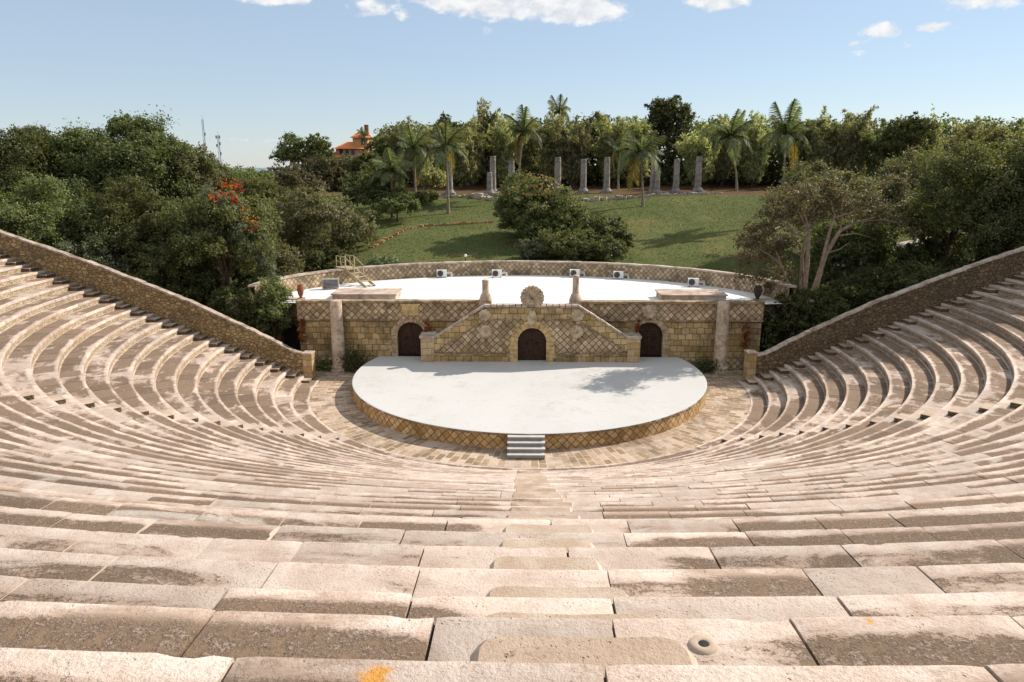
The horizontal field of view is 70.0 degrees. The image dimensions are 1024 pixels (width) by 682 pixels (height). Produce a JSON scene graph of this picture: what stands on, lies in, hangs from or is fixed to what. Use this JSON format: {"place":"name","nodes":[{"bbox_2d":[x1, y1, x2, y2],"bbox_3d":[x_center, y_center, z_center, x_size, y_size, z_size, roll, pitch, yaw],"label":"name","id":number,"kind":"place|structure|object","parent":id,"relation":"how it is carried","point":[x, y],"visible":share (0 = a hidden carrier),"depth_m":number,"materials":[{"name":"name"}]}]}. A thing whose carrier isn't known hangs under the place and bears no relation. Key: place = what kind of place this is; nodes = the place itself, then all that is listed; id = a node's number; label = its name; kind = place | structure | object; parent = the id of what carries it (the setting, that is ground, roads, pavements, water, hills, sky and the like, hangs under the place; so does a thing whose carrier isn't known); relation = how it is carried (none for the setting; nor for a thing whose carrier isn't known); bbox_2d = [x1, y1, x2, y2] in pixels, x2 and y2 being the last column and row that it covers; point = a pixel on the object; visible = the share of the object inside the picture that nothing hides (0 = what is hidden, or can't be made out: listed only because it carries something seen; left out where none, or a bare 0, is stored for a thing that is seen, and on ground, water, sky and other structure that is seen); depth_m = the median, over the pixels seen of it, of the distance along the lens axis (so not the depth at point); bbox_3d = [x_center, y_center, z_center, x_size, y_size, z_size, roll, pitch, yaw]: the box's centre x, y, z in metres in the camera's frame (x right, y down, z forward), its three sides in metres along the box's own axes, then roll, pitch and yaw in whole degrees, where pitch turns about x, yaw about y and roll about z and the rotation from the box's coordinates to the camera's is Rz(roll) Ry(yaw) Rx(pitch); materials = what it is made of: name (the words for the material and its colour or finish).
{"place":"outdoors","nodes":[
{"label":"outdoors","id":0,"kind":"place"},
{"bbox_2d":[0,0,1023,167],"label":"sky","id":1,"kind":"structure","parent":0,"point":[254,72],"materials":[{"name":"blue"}]},
{"bbox_2d":[309,368,749,468],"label":"orchestra pavement","id":2,"kind":"structure","parent":0,"point":[723,411],"depth_m":38.72,"materials":[{"name":"stone"}]},
{"bbox_2d":[333,337,373,373],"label":"plant","id":3,"kind":"object","parent":2,"relation":"on","point":[355,362],"visible":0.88,"depth_m":50.35,"materials":[{"name":"green plant"}]},
{"bbox_2d":[507,435,544,458],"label":"stage steps","id":4,"kind":"structure","parent":2,"relation":"on","point":[519,446],"depth_m":36.03,"materials":[{"name":"paint"}]},
{"bbox_2d":[352,356,706,449],"bbox_3d":[1.024,3.312,44.010,22.431,0.922,15.177,0,14,1],"label":"stage","id":5,"kind":"object","parent":2,"relation":"on","point":[564,405],"visible":1,"depth_m":42.06,"materials":[{"name":"white paint"}]},
{"bbox_2d":[139,165,984,370],"bbox_3d":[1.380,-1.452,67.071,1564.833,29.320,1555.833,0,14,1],"label":"ground","id":6,"kind":"structure","parent":0,"point":[744,190],"depth_m":77.77,"materials":[{"name":"green plant"}]},
{"bbox_2d":[0,171,95,255],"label":"tree","id":7,"kind":"object","parent":6,"relation":"on","point":[22,215],"visible":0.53,"depth_m":50.45,"materials":[{"name":"green plant"}]},
{"bbox_2d":[0,122,108,202],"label":"tree","id":8,"kind":"object","parent":6,"relation":"on","point":[20,148],"visible":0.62,"depth_m":56.81,"materials":[{"name":"green plant"}]},
{"bbox_2d":[37,193,133,265],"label":"tree","id":9,"kind":"object","parent":6,"relation":"on","point":[91,202],"visible":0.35,"depth_m":51.60,"materials":[{"name":"green plant"}]},
{"bbox_2d":[52,232,134,276],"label":"tree","id":10,"kind":"object","parent":6,"relation":"on","point":[93,255],"visible":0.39,"depth_m":50.80,"materials":[{"name":"green plant"}]},
{"bbox_2d":[27,117,179,210],"bbox_3d":[-35.192,-12.027,61.901,11.590,13.298,11.414,-13,19,-43],"label":"tree","id":11,"kind":"object","parent":6,"relation":"on","point":[78,137],"visible":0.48,"depth_m":58.51,"materials":[{"name":"green plant"}]},
{"bbox_2d":[56,169,171,272],"bbox_3d":[-28.220,-7.167,54.737,9.388,11.101,8.141,0,14,1],"label":"tree","id":12,"kind":"object","parent":6,"relation":"on","point":[130,234],"visible":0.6,"depth_m":52.73,"materials":[{"name":"green plant"}]},
{"bbox_2d":[58,104,220,212],"bbox_3d":[-32.161,-12.787,63.295,13.309,14.766,11.911,0,14,1],"label":"tree","id":13,"kind":"object","parent":6,"relation":"on","point":[144,140],"visible":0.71,"depth_m":60.30,"materials":[{"name":"green plant"}]},
{"bbox_2d":[0,229,315,378],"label":"side wall","id":14,"kind":"structure","parent":6,"relation":"on","point":[172,307],"depth_m":48.35,"materials":[{"name":"stone"}]},
{"bbox_2d":[119,239,202,297],"bbox_3d":[-25.559,-3.801,52.727,6.411,7.127,6.708,9,16,33],"label":"bush","id":15,"kind":"object","parent":6,"relation":"on","point":[147,269],"visible":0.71,"depth_m":51.54,"materials":[{"name":"green plant"}]},
{"bbox_2d":[114,204,215,277],"bbox_3d":[-26.142,-5.920,55.760,7.736,9.161,8.628,0,14,1],"label":"tree","id":16,"kind":"object","parent":6,"relation":"on","point":[157,231],"visible":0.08,"depth_m":53.78,"materials":[{"name":"green plant"}]},
{"bbox_2d":[156,137,229,214],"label":"tree","id":17,"kind":"object","parent":6,"relation":"on","point":[189,158],"visible":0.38,"depth_m":63.75,"materials":[{"name":"green plant"}]},
{"bbox_2d":[177,258,224,310],"bbox_3d":[-23.534,-3.418,54.771,5.165,6.036,5.005,0,14,1],"label":"bush","id":18,"kind":"object","parent":6,"relation":"on","point":[204,280],"visible":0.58,"depth_m":53.21,"materials":[{"name":"green plant"}]},
{"bbox_2d":[196,154,237,194],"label":"tree","id":19,"kind":"object","parent":6,"relation":"on","point":[228,171],"visible":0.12,"depth_m":68.82,"materials":[{"name":"green plant"}]},
{"bbox_2d":[153,178,291,295],"bbox_3d":[-21.760,-6.229,55.308,9.351,11.996,9.860,-6,15,-24],"label":"flowering tree","id":20,"kind":"object","parent":6,"relation":"on","point":[242,224],"visible":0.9,"depth_m":52.59,"materials":[{"name":"green plant"}]},
{"bbox_2d":[206,284,246,318],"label":"bush","id":21,"kind":"object","parent":6,"relation":"on","point":[221,294],"visible":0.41,"depth_m":52.69,"materials":[{"name":"green plant"}]},
{"bbox_2d":[221,287,272,334],"bbox_3d":[-18.761,-1.153,51.456,3.886,5.301,3.458,0,14,1],"label":"bush","id":22,"kind":"object","parent":6,"relation":"on","point":[247,301],"visible":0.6,"depth_m":50.63,"materials":[{"name":"green plant"}]},
{"bbox_2d":[223,164,277,190],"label":"bush","id":23,"kind":"object","parent":6,"relation":"on","point":[248,173],"visible":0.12,"depth_m":88.94,"materials":[{"name":"green plant"}]},
{"bbox_2d":[223,258,286,295],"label":"bush","id":24,"kind":"object","parent":6,"relation":"on","point":[238,281],"visible":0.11,"depth_m":55.80,"materials":[{"name":"green plant"}]},
{"bbox_2d":[221,175,294,227],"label":"tree","id":25,"kind":"object","parent":6,"relation":"on","point":[260,188],"visible":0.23,"depth_m":73.37,"materials":[{"name":"green plant"}]},
{"bbox_2d":[244,275,298,338],"bbox_3d":[-16.968,-1.391,51.772,3.971,6.432,3.637,0,14,1],"label":"bush","id":26,"kind":"object","parent":6,"relation":"on","point":[277,313],"visible":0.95,"depth_m":51.08,"materials":[{"name":"green plant"}]},
{"bbox_2d":[247,238,307,275],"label":"bush","id":27,"kind":"object","parent":6,"relation":"on","point":[287,262],"visible":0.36,"depth_m":58.62,"materials":[{"name":"green plant"}]},
{"bbox_2d":[268,131,309,166],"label":"tree","id":28,"kind":"object","parent":6,"relation":"on","point":[285,153],"visible":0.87,"depth_m":132.62,"materials":[{"name":"green plant"}]},
{"bbox_2d":[253,160,329,193],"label":"bush","id":29,"kind":"object","parent":6,"relation":"on","point":[288,176],"visible":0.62,"depth_m":94.87,"materials":[{"name":"green plant"}]},
{"bbox_2d":[245,182,379,256],"bbox_3d":[-18.654,-11.262,67.887,13.100,7.693,12.757,0,14,1],"label":"bush","id":30,"kind":"object","parent":6,"relation":"on","point":[306,216],"visible":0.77,"depth_m":64.74,"materials":[{"name":"green plant"}]},
{"bbox_2d":[299,132,335,162],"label":"tree","id":31,"kind":"object","parent":6,"relation":"on","point":[319,146],"visible":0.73,"depth_m":130.95,"materials":[{"name":"green plant"}]},
{"bbox_2d":[299,153,350,191],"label":"bush","id":32,"kind":"object","parent":6,"relation":"on","point":[331,171],"visible":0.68,"depth_m":102.35,"materials":[{"name":"green plant"}]},
{"bbox_2d":[304,245,355,271],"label":"bush","id":33,"kind":"object","parent":6,"relation":"on","point":[322,260],"visible":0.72,"depth_m":62.46,"materials":[{"name":"green plant"}]},
{"bbox_2d":[326,125,371,157],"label":"house","id":34,"kind":"structure","parent":6,"relation":"on","point":[355,146],"depth_m":137.09,"materials":[{"name":"orange paint"}]},
{"bbox_2d":[348,150,383,183],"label":"bush","id":35,"kind":"object","parent":6,"relation":"on","point":[363,161],"visible":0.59,"depth_m":104.57,"materials":[{"name":"green plant"}]},
{"bbox_2d":[338,170,408,214],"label":"tree","id":36,"kind":"object","parent":6,"relation":"on","point":[359,189],"visible":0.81,"depth_m":82.79,"materials":[{"name":"green plant"}]},
{"bbox_2d":[369,147,416,218],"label":"palm tree","id":37,"kind":"object","parent":6,"relation":"on","point":[392,170],"visible":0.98,"depth_m":81.54,"materials":[{"name":"green plant"}]},
{"bbox_2d":[369,190,422,221],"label":"tree","id":38,"kind":"object","parent":6,"relation":"on","point":[403,204],"visible":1,"depth_m":80.32,"materials":[{"name":"green plant"}]},
{"bbox_2d":[379,115,426,187],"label":"bamboo clump","id":39,"kind":"object","parent":6,"relation":"on","point":[393,139],"visible":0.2,"depth_m":111.29,"materials":[{"name":"green plant"}]},
{"bbox_2d":[394,124,432,198],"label":"palm tree","id":40,"kind":"object","parent":6,"relation":"on","point":[414,147],"visible":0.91,"depth_m":88.73,"materials":[{"name":"green plant"}]},
{"bbox_2d":[416,166,446,189],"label":"bush","id":41,"kind":"object","parent":6,"relation":"on","point":[433,177],"visible":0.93,"depth_m":96.80,"materials":[{"name":"green plant"}]},
{"bbox_2d":[424,121,469,213],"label":"palm tree","id":42,"kind":"object","parent":6,"relation":"on","point":[446,145],"visible":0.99,"depth_m":83.45,"materials":[{"name":"green plant"}]},
{"bbox_2d":[439,116,492,188],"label":"bamboo clump","id":43,"kind":"object","parent":6,"relation":"on","point":[463,171],"visible":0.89,"depth_m":107.90,"materials":[{"name":"green plant"}]},
{"bbox_2d":[471,97,511,187],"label":"bamboo clump","id":44,"kind":"object","parent":6,"relation":"on","point":[485,122],"visible":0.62,"depth_m":113.02,"materials":[{"name":"green plant"}]},
{"bbox_2d":[487,113,517,183],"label":"bamboo clump","id":45,"kind":"object","parent":6,"relation":"on","point":[502,150],"visible":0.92,"depth_m":111.38,"materials":[{"name":"green plant"}]},
{"bbox_2d":[0,254,1023,681],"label":"seating terrace","id":46,"kind":"structure","parent":6,"relation":"on","point":[178,502],"depth_m":7.96,"materials":[{"name":"stone"}]},
{"bbox_2d":[226,260,814,373],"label":"stage building","id":47,"kind":"structure","parent":6,"relation":"on","point":[598,315],"depth_m":50.81,"materials":[{"name":"stone"}]},
{"bbox_2d":[284,324,300,350],"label":"passage door","id":48,"kind":"structure","parent":47,"relation":"in","point":[291,337],"depth_m":53.71,"materials":[{"name":"black"}]},
{"bbox_2d":[335,254,375,287],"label":"staircase","id":49,"kind":"structure","parent":47,"relation":"on","point":[345,267],"depth_m":58.80,"materials":[{"name":"beige wood"}]},
{"bbox_2d":[330,288,401,298],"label":"roof slab","id":50,"kind":"structure","parent":47,"relation":"on","point":[366,293],"depth_m":51.86,"materials":[{"name":"beige stone"}]},
{"bbox_2d":[398,322,423,354],"bbox_3d":[-7.035,-0.214,51.437,2.000,2.490,0.073,0,14,1],"label":"door","id":51,"kind":"structure","parent":47,"relation":"in","point":[408,334],"depth_m":51.49,"materials":[{"name":"brown wood"}]},
{"bbox_2d":[518,328,545,359],"bbox_3d":[1.364,0.168,50.020,2.000,2.410,0.073,0,14,1],"label":"door","id":52,"kind":"structure","parent":47,"relation":"in","point":[531,342],"depth_m":50.08,"materials":[{"name":"brown wood"}]},
{"bbox_2d":[636,322,661,355],"bbox_3d":[9.503,-0.175,51.189,2.020,2.530,0.073,0,14,1],"label":"door","id":53,"kind":"structure","parent":47,"relation":"in","point":[652,333],"depth_m":51.24,"materials":[{"name":"brown wood"}]},
{"bbox_2d":[655,289,727,299],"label":"roof slab","id":54,"kind":"structure","parent":47,"relation":"on","point":[689,294],"depth_m":51.49,"materials":[{"name":"beige stone"}]},
{"bbox_2d":[502,104,541,181],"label":"palm tree","id":55,"kind":"object","parent":6,"relation":"on","point":[522,128],"visible":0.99,"depth_m":92.05,"materials":[{"name":"green plant"}]},
{"bbox_2d":[510,116,542,178],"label":"bamboo clump","id":56,"kind":"object","parent":6,"relation":"on","point":[530,160],"visible":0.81,"depth_m":115.26,"materials":[{"name":"green plant"}]},
{"bbox_2d":[514,237,549,259],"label":"bush","id":57,"kind":"object","parent":6,"relation":"on","point":[527,249],"visible":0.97,"depth_m":66.25,"materials":[{"name":"green plant"}]},
{"bbox_2d":[491,168,584,236],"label":"bush","id":58,"kind":"object","parent":6,"relation":"on","point":[528,196],"visible":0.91,"depth_m":71.78,"materials":[{"name":"green plant"}]},
{"bbox_2d":[513,214,571,244],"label":"bush","id":59,"kind":"object","parent":6,"relation":"on","point":[531,229],"visible":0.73,"depth_m":70.46,"materials":[{"name":"green plant"}]},
{"bbox_2d":[528,103,572,187],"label":"bamboo clump","id":60,"kind":"object","parent":6,"relation":"on","point":[548,155],"visible":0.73,"depth_m":111.20,"materials":[{"name":"green plant"}]},
{"bbox_2d":[540,203,595,233],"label":"bush","id":61,"kind":"object","parent":6,"relation":"on","point":[584,208],"visible":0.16,"depth_m":72.80,"materials":[{"name":"green plant"}]},
{"bbox_2d":[536,227,601,260],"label":"bush","id":62,"kind":"object","parent":6,"relation":"on","point":[570,243],"visible":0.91,"depth_m":65.95,"materials":[{"name":"green plant"}]},
{"bbox_2d":[552,114,600,188],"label":"bamboo clump","id":63,"kind":"object","parent":6,"relation":"on","point":[575,147],"visible":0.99,"depth_m":108.90,"materials":[{"name":"green plant"}]},
{"bbox_2d":[569,211,630,240],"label":"bush","id":64,"kind":"object","parent":6,"relation":"on","point":[602,224],"visible":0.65,"depth_m":69.29,"materials":[{"name":"green plant"}]},
{"bbox_2d":[581,232,629,261],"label":"bush","id":65,"kind":"object","parent":6,"relation":"on","point":[610,249],"visible":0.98,"depth_m":64.81,"materials":[{"name":"green plant"}]},
{"bbox_2d":[589,112,640,187],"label":"bamboo clump","id":66,"kind":"object","parent":6,"relation":"on","point":[615,134],"visible":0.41,"depth_m":111.22,"materials":[{"name":"green plant"}]},
{"bbox_2d":[601,128,631,188],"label":"palm tree","id":67,"kind":"object","parent":6,"relation":"on","point":[613,149],"visible":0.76,"depth_m":108.09,"materials":[{"name":"green plant"}]},
{"bbox_2d":[621,114,652,187],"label":"bamboo clump","id":68,"kind":"object","parent":6,"relation":"on","point":[641,127],"visible":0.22,"depth_m":113.08,"materials":[{"name":"green plant"}]},
{"bbox_2d":[617,129,666,206],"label":"palm tree","id":69,"kind":"object","parent":6,"relation":"on","point":[636,150],"visible":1,"depth_m":86.93,"materials":[{"name":"green plant"}]},
{"bbox_2d":[594,192,722,200],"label":"ruined wall","id":70,"kind":"structure","parent":6,"relation":"on","point":[617,197],"depth_m":94.24,"materials":[{"name":"stone"}]},
{"bbox_2d":[644,94,695,184],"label":"tree","id":71,"kind":"object","parent":6,"relation":"on","point":[667,111],"visible":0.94,"depth_m":117.28,"materials":[{"name":"green plant"}]},
{"bbox_2d":[363,112,1023,186],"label":"undergrowth","id":72,"kind":"object","parent":6,"relation":"on","point":[773,171],"visible":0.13,"depth_m":120.00,"materials":[{"name":"green plant"}]},
{"bbox_2d":[674,118,730,187],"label":"bamboo clump","id":73,"kind":"object","parent":6,"relation":"on","point":[693,147],"visible":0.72,"depth_m":109.04,"materials":[{"name":"green plant"}]},
{"bbox_2d":[703,114,737,187],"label":"bamboo clump","id":74,"kind":"object","parent":6,"relation":"on","point":[723,166],"visible":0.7,"depth_m":115.15,"materials":[{"name":"green plant"}]},
{"bbox_2d":[704,108,754,190],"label":"palm tree","id":75,"kind":"object","parent":6,"relation":"on","point":[719,128],"visible":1,"depth_m":101.66,"materials":[{"name":"green plant"}]},
{"bbox_2d":[732,110,774,187],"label":"bamboo clump","id":76,"kind":"object","parent":6,"relation":"on","point":[752,167],"visible":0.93,"depth_m":113.17,"materials":[{"name":"green plant"}]},
{"bbox_2d":[760,309,779,350],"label":"bush","id":77,"kind":"object","parent":6,"relation":"on","point":[769,327],"visible":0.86,"depth_m":51.17,"materials":[{"name":"green plant"}]},
{"bbox_2d":[761,98,810,221],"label":"palm tree","id":78,"kind":"object","parent":6,"relation":"on","point":[787,131],"visible":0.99,"depth_m":77.99,"materials":[{"name":"green plant"}]},
{"bbox_2d":[771,289,813,339],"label":"bush","id":79,"kind":"object","parent":6,"relation":"on","point":[792,322],"visible":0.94,"depth_m":50.82,"materials":[{"name":"green plant"}]},
{"bbox_2d":[764,117,833,181],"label":"bamboo clump","id":80,"kind":"object","parent":6,"relation":"on","point":[801,147],"visible":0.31,"depth_m":110.35,"materials":[{"name":"green plant"}]},
{"bbox_2d":[796,251,845,294],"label":"bush","id":81,"kind":"object","parent":6,"relation":"on","point":[827,273],"visible":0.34,"depth_m":57.57,"materials":[{"name":"green plant"}]},
{"bbox_2d":[757,156,887,256],"bbox_3d":[28.031,-12.089,66.995,10.177,9.556,11.686,-7,15,-28],"label":"tree","id":82,"kind":"object","parent":6,"relation":"on","point":[802,176],"visible":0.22,"depth_m":64.95,"materials":[{"name":"green plant"}]},
{"bbox_2d":[795,283,849,333],"bbox_3d":[21.907,-1.478,52.215,4.432,5.243,4.774,0,14,1],"label":"bush","id":83,"kind":"object","parent":6,"relation":"on","point":[827,306],"visible":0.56,"depth_m":51.21,"materials":[{"name":"green plant"}]},
{"bbox_2d":[727,176,922,297],"bbox_3d":[22.064,-5.749,51.684,15.694,11.546,6.986,-2,14,-8],"label":"tree","id":84,"kind":"object","parent":6,"relation":"on","point":[826,192],"visible":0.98,"depth_m":51.44,"materials":[{"name":"green plant"}]},
{"bbox_2d":[798,105,857,175],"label":"bamboo clump","id":85,"kind":"object","parent":6,"relation":"on","point":[825,145],"visible":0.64,"depth_m":107.95,"materials":[{"name":"green plant"}]},
{"bbox_2d":[807,279,866,314],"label":"bush","id":86,"kind":"object","parent":6,"relation":"on","point":[846,292],"visible":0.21,"depth_m":54.24,"materials":[{"name":"green plant"}]},
{"bbox_2d":[794,210,909,281],"bbox_3d":[26.963,-6.496,58.816,6.887,8.282,8.166,-11,17,-37],"label":"tree","id":87,"kind":"object","parent":6,"relation":"on","point":[873,248],"visible":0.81,"depth_m":56.79,"materials":[{"name":"green plant"}]},
{"bbox_2d":[828,104,878,179],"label":"bamboo clump","id":88,"kind":"object","parent":6,"relation":"on","point":[850,158],"visible":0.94,"depth_m":106.66,"materials":[{"name":"green plant"}]},
{"bbox_2d":[840,266,904,310],"bbox_3d":[27.413,-3.468,55.968,6.755,4.600,5.924,0,14,1],"label":"bush","id":89,"kind":"object","parent":6,"relation":"on","point":[871,288],"visible":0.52,"depth_m":54.90,"materials":[{"name":"green plant"}]},
{"bbox_2d":[743,246,1023,379],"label":"side wall","id":90,"kind":"structure","parent":6,"relation":"on","point":[889,309],"depth_m":47.70,"materials":[{"name":"stone"}]},
{"bbox_2d":[855,118,917,177],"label":"bamboo clump","id":91,"kind":"object","parent":6,"relation":"on","point":[876,153],"visible":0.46,"depth_m":105.07,"materials":[{"name":"green plant"}]},
{"bbox_2d":[855,170,921,206],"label":"tree","id":92,"kind":"object","parent":6,"relation":"on","point":[893,189],"visible":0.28,"depth_m":65.72,"materials":[{"name":"green plant"}]},
{"bbox_2d":[879,111,940,157],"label":"tree","id":93,"kind":"object","parent":6,"relation":"on","point":[916,137],"visible":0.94,"depth_m":101.90,"materials":[{"name":"green plant"}]},
{"bbox_2d":[882,241,939,272],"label":"bush","id":94,"kind":"object","parent":6,"relation":"on","point":[912,250],"visible":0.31,"depth_m":59.82,"materials":[{"name":"green plant"}]},
{"bbox_2d":[871,256,953,294],"bbox_3d":[29.904,-3.989,55.250,5.707,4.917,6.726,-9,16,-32],"label":"bush","id":95,"kind":"object","parent":6,"relation":"on","point":[905,277],"visible":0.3,"depth_m":54.25,"materials":[{"name":"green plant"}]},
{"bbox_2d":[873,145,976,233],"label":"tree","id":96,"kind":"object","parent":6,"relation":"on","point":[897,165],"visible":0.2,"depth_m":69.81,"materials":[{"name":"green plant"}]},
{"bbox_2d":[898,186,975,261],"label":"tree","id":97,"kind":"object","parent":6,"relation":"on","point":[922,222],"visible":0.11,"depth_m":60.32,"materials":[{"name":"green plant"}]},
{"bbox_2d":[916,229,970,259],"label":"bush","id":98,"kind":"object","parent":6,"relation":"on","point":[936,247],"visible":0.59,"depth_m":66.48,"materials":[{"name":"green plant"}]},
{"bbox_2d":[934,253,974,272],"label":"bush","id":99,"kind":"object","parent":6,"relation":"on","point":[955,261],"visible":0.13,"depth_m":54.75,"materials":[{"name":"green plant"}]},
{"bbox_2d":[902,130,1023,261],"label":"tree","id":100,"kind":"object","parent":6,"relation":"on","point":[985,179],"visible":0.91,"depth_m":51.90,"materials":[{"name":"green plant"}]},
{"bbox_2d":[934,115,1008,157],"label":"bamboo clump","id":101,"kind":"object","parent":6,"relation":"on","point":[973,132],"visible":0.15,"depth_m":98.28,"materials":[{"name":"green plant"}]},
{"bbox_2d":[957,179,1023,256],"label":"tree","id":102,"kind":"object","parent":6,"relation":"on","point":[1004,246],"visible":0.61,"depth_m":50.33,"materials":[{"name":"green plant"}]},
{"bbox_2d":[982,120,1023,165],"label":"bamboo clump","id":103,"kind":"object","parent":6,"relation":"on","point":[1001,131],"visible":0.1,"depth_m":94.64,"materials":[{"name":"green plant"}]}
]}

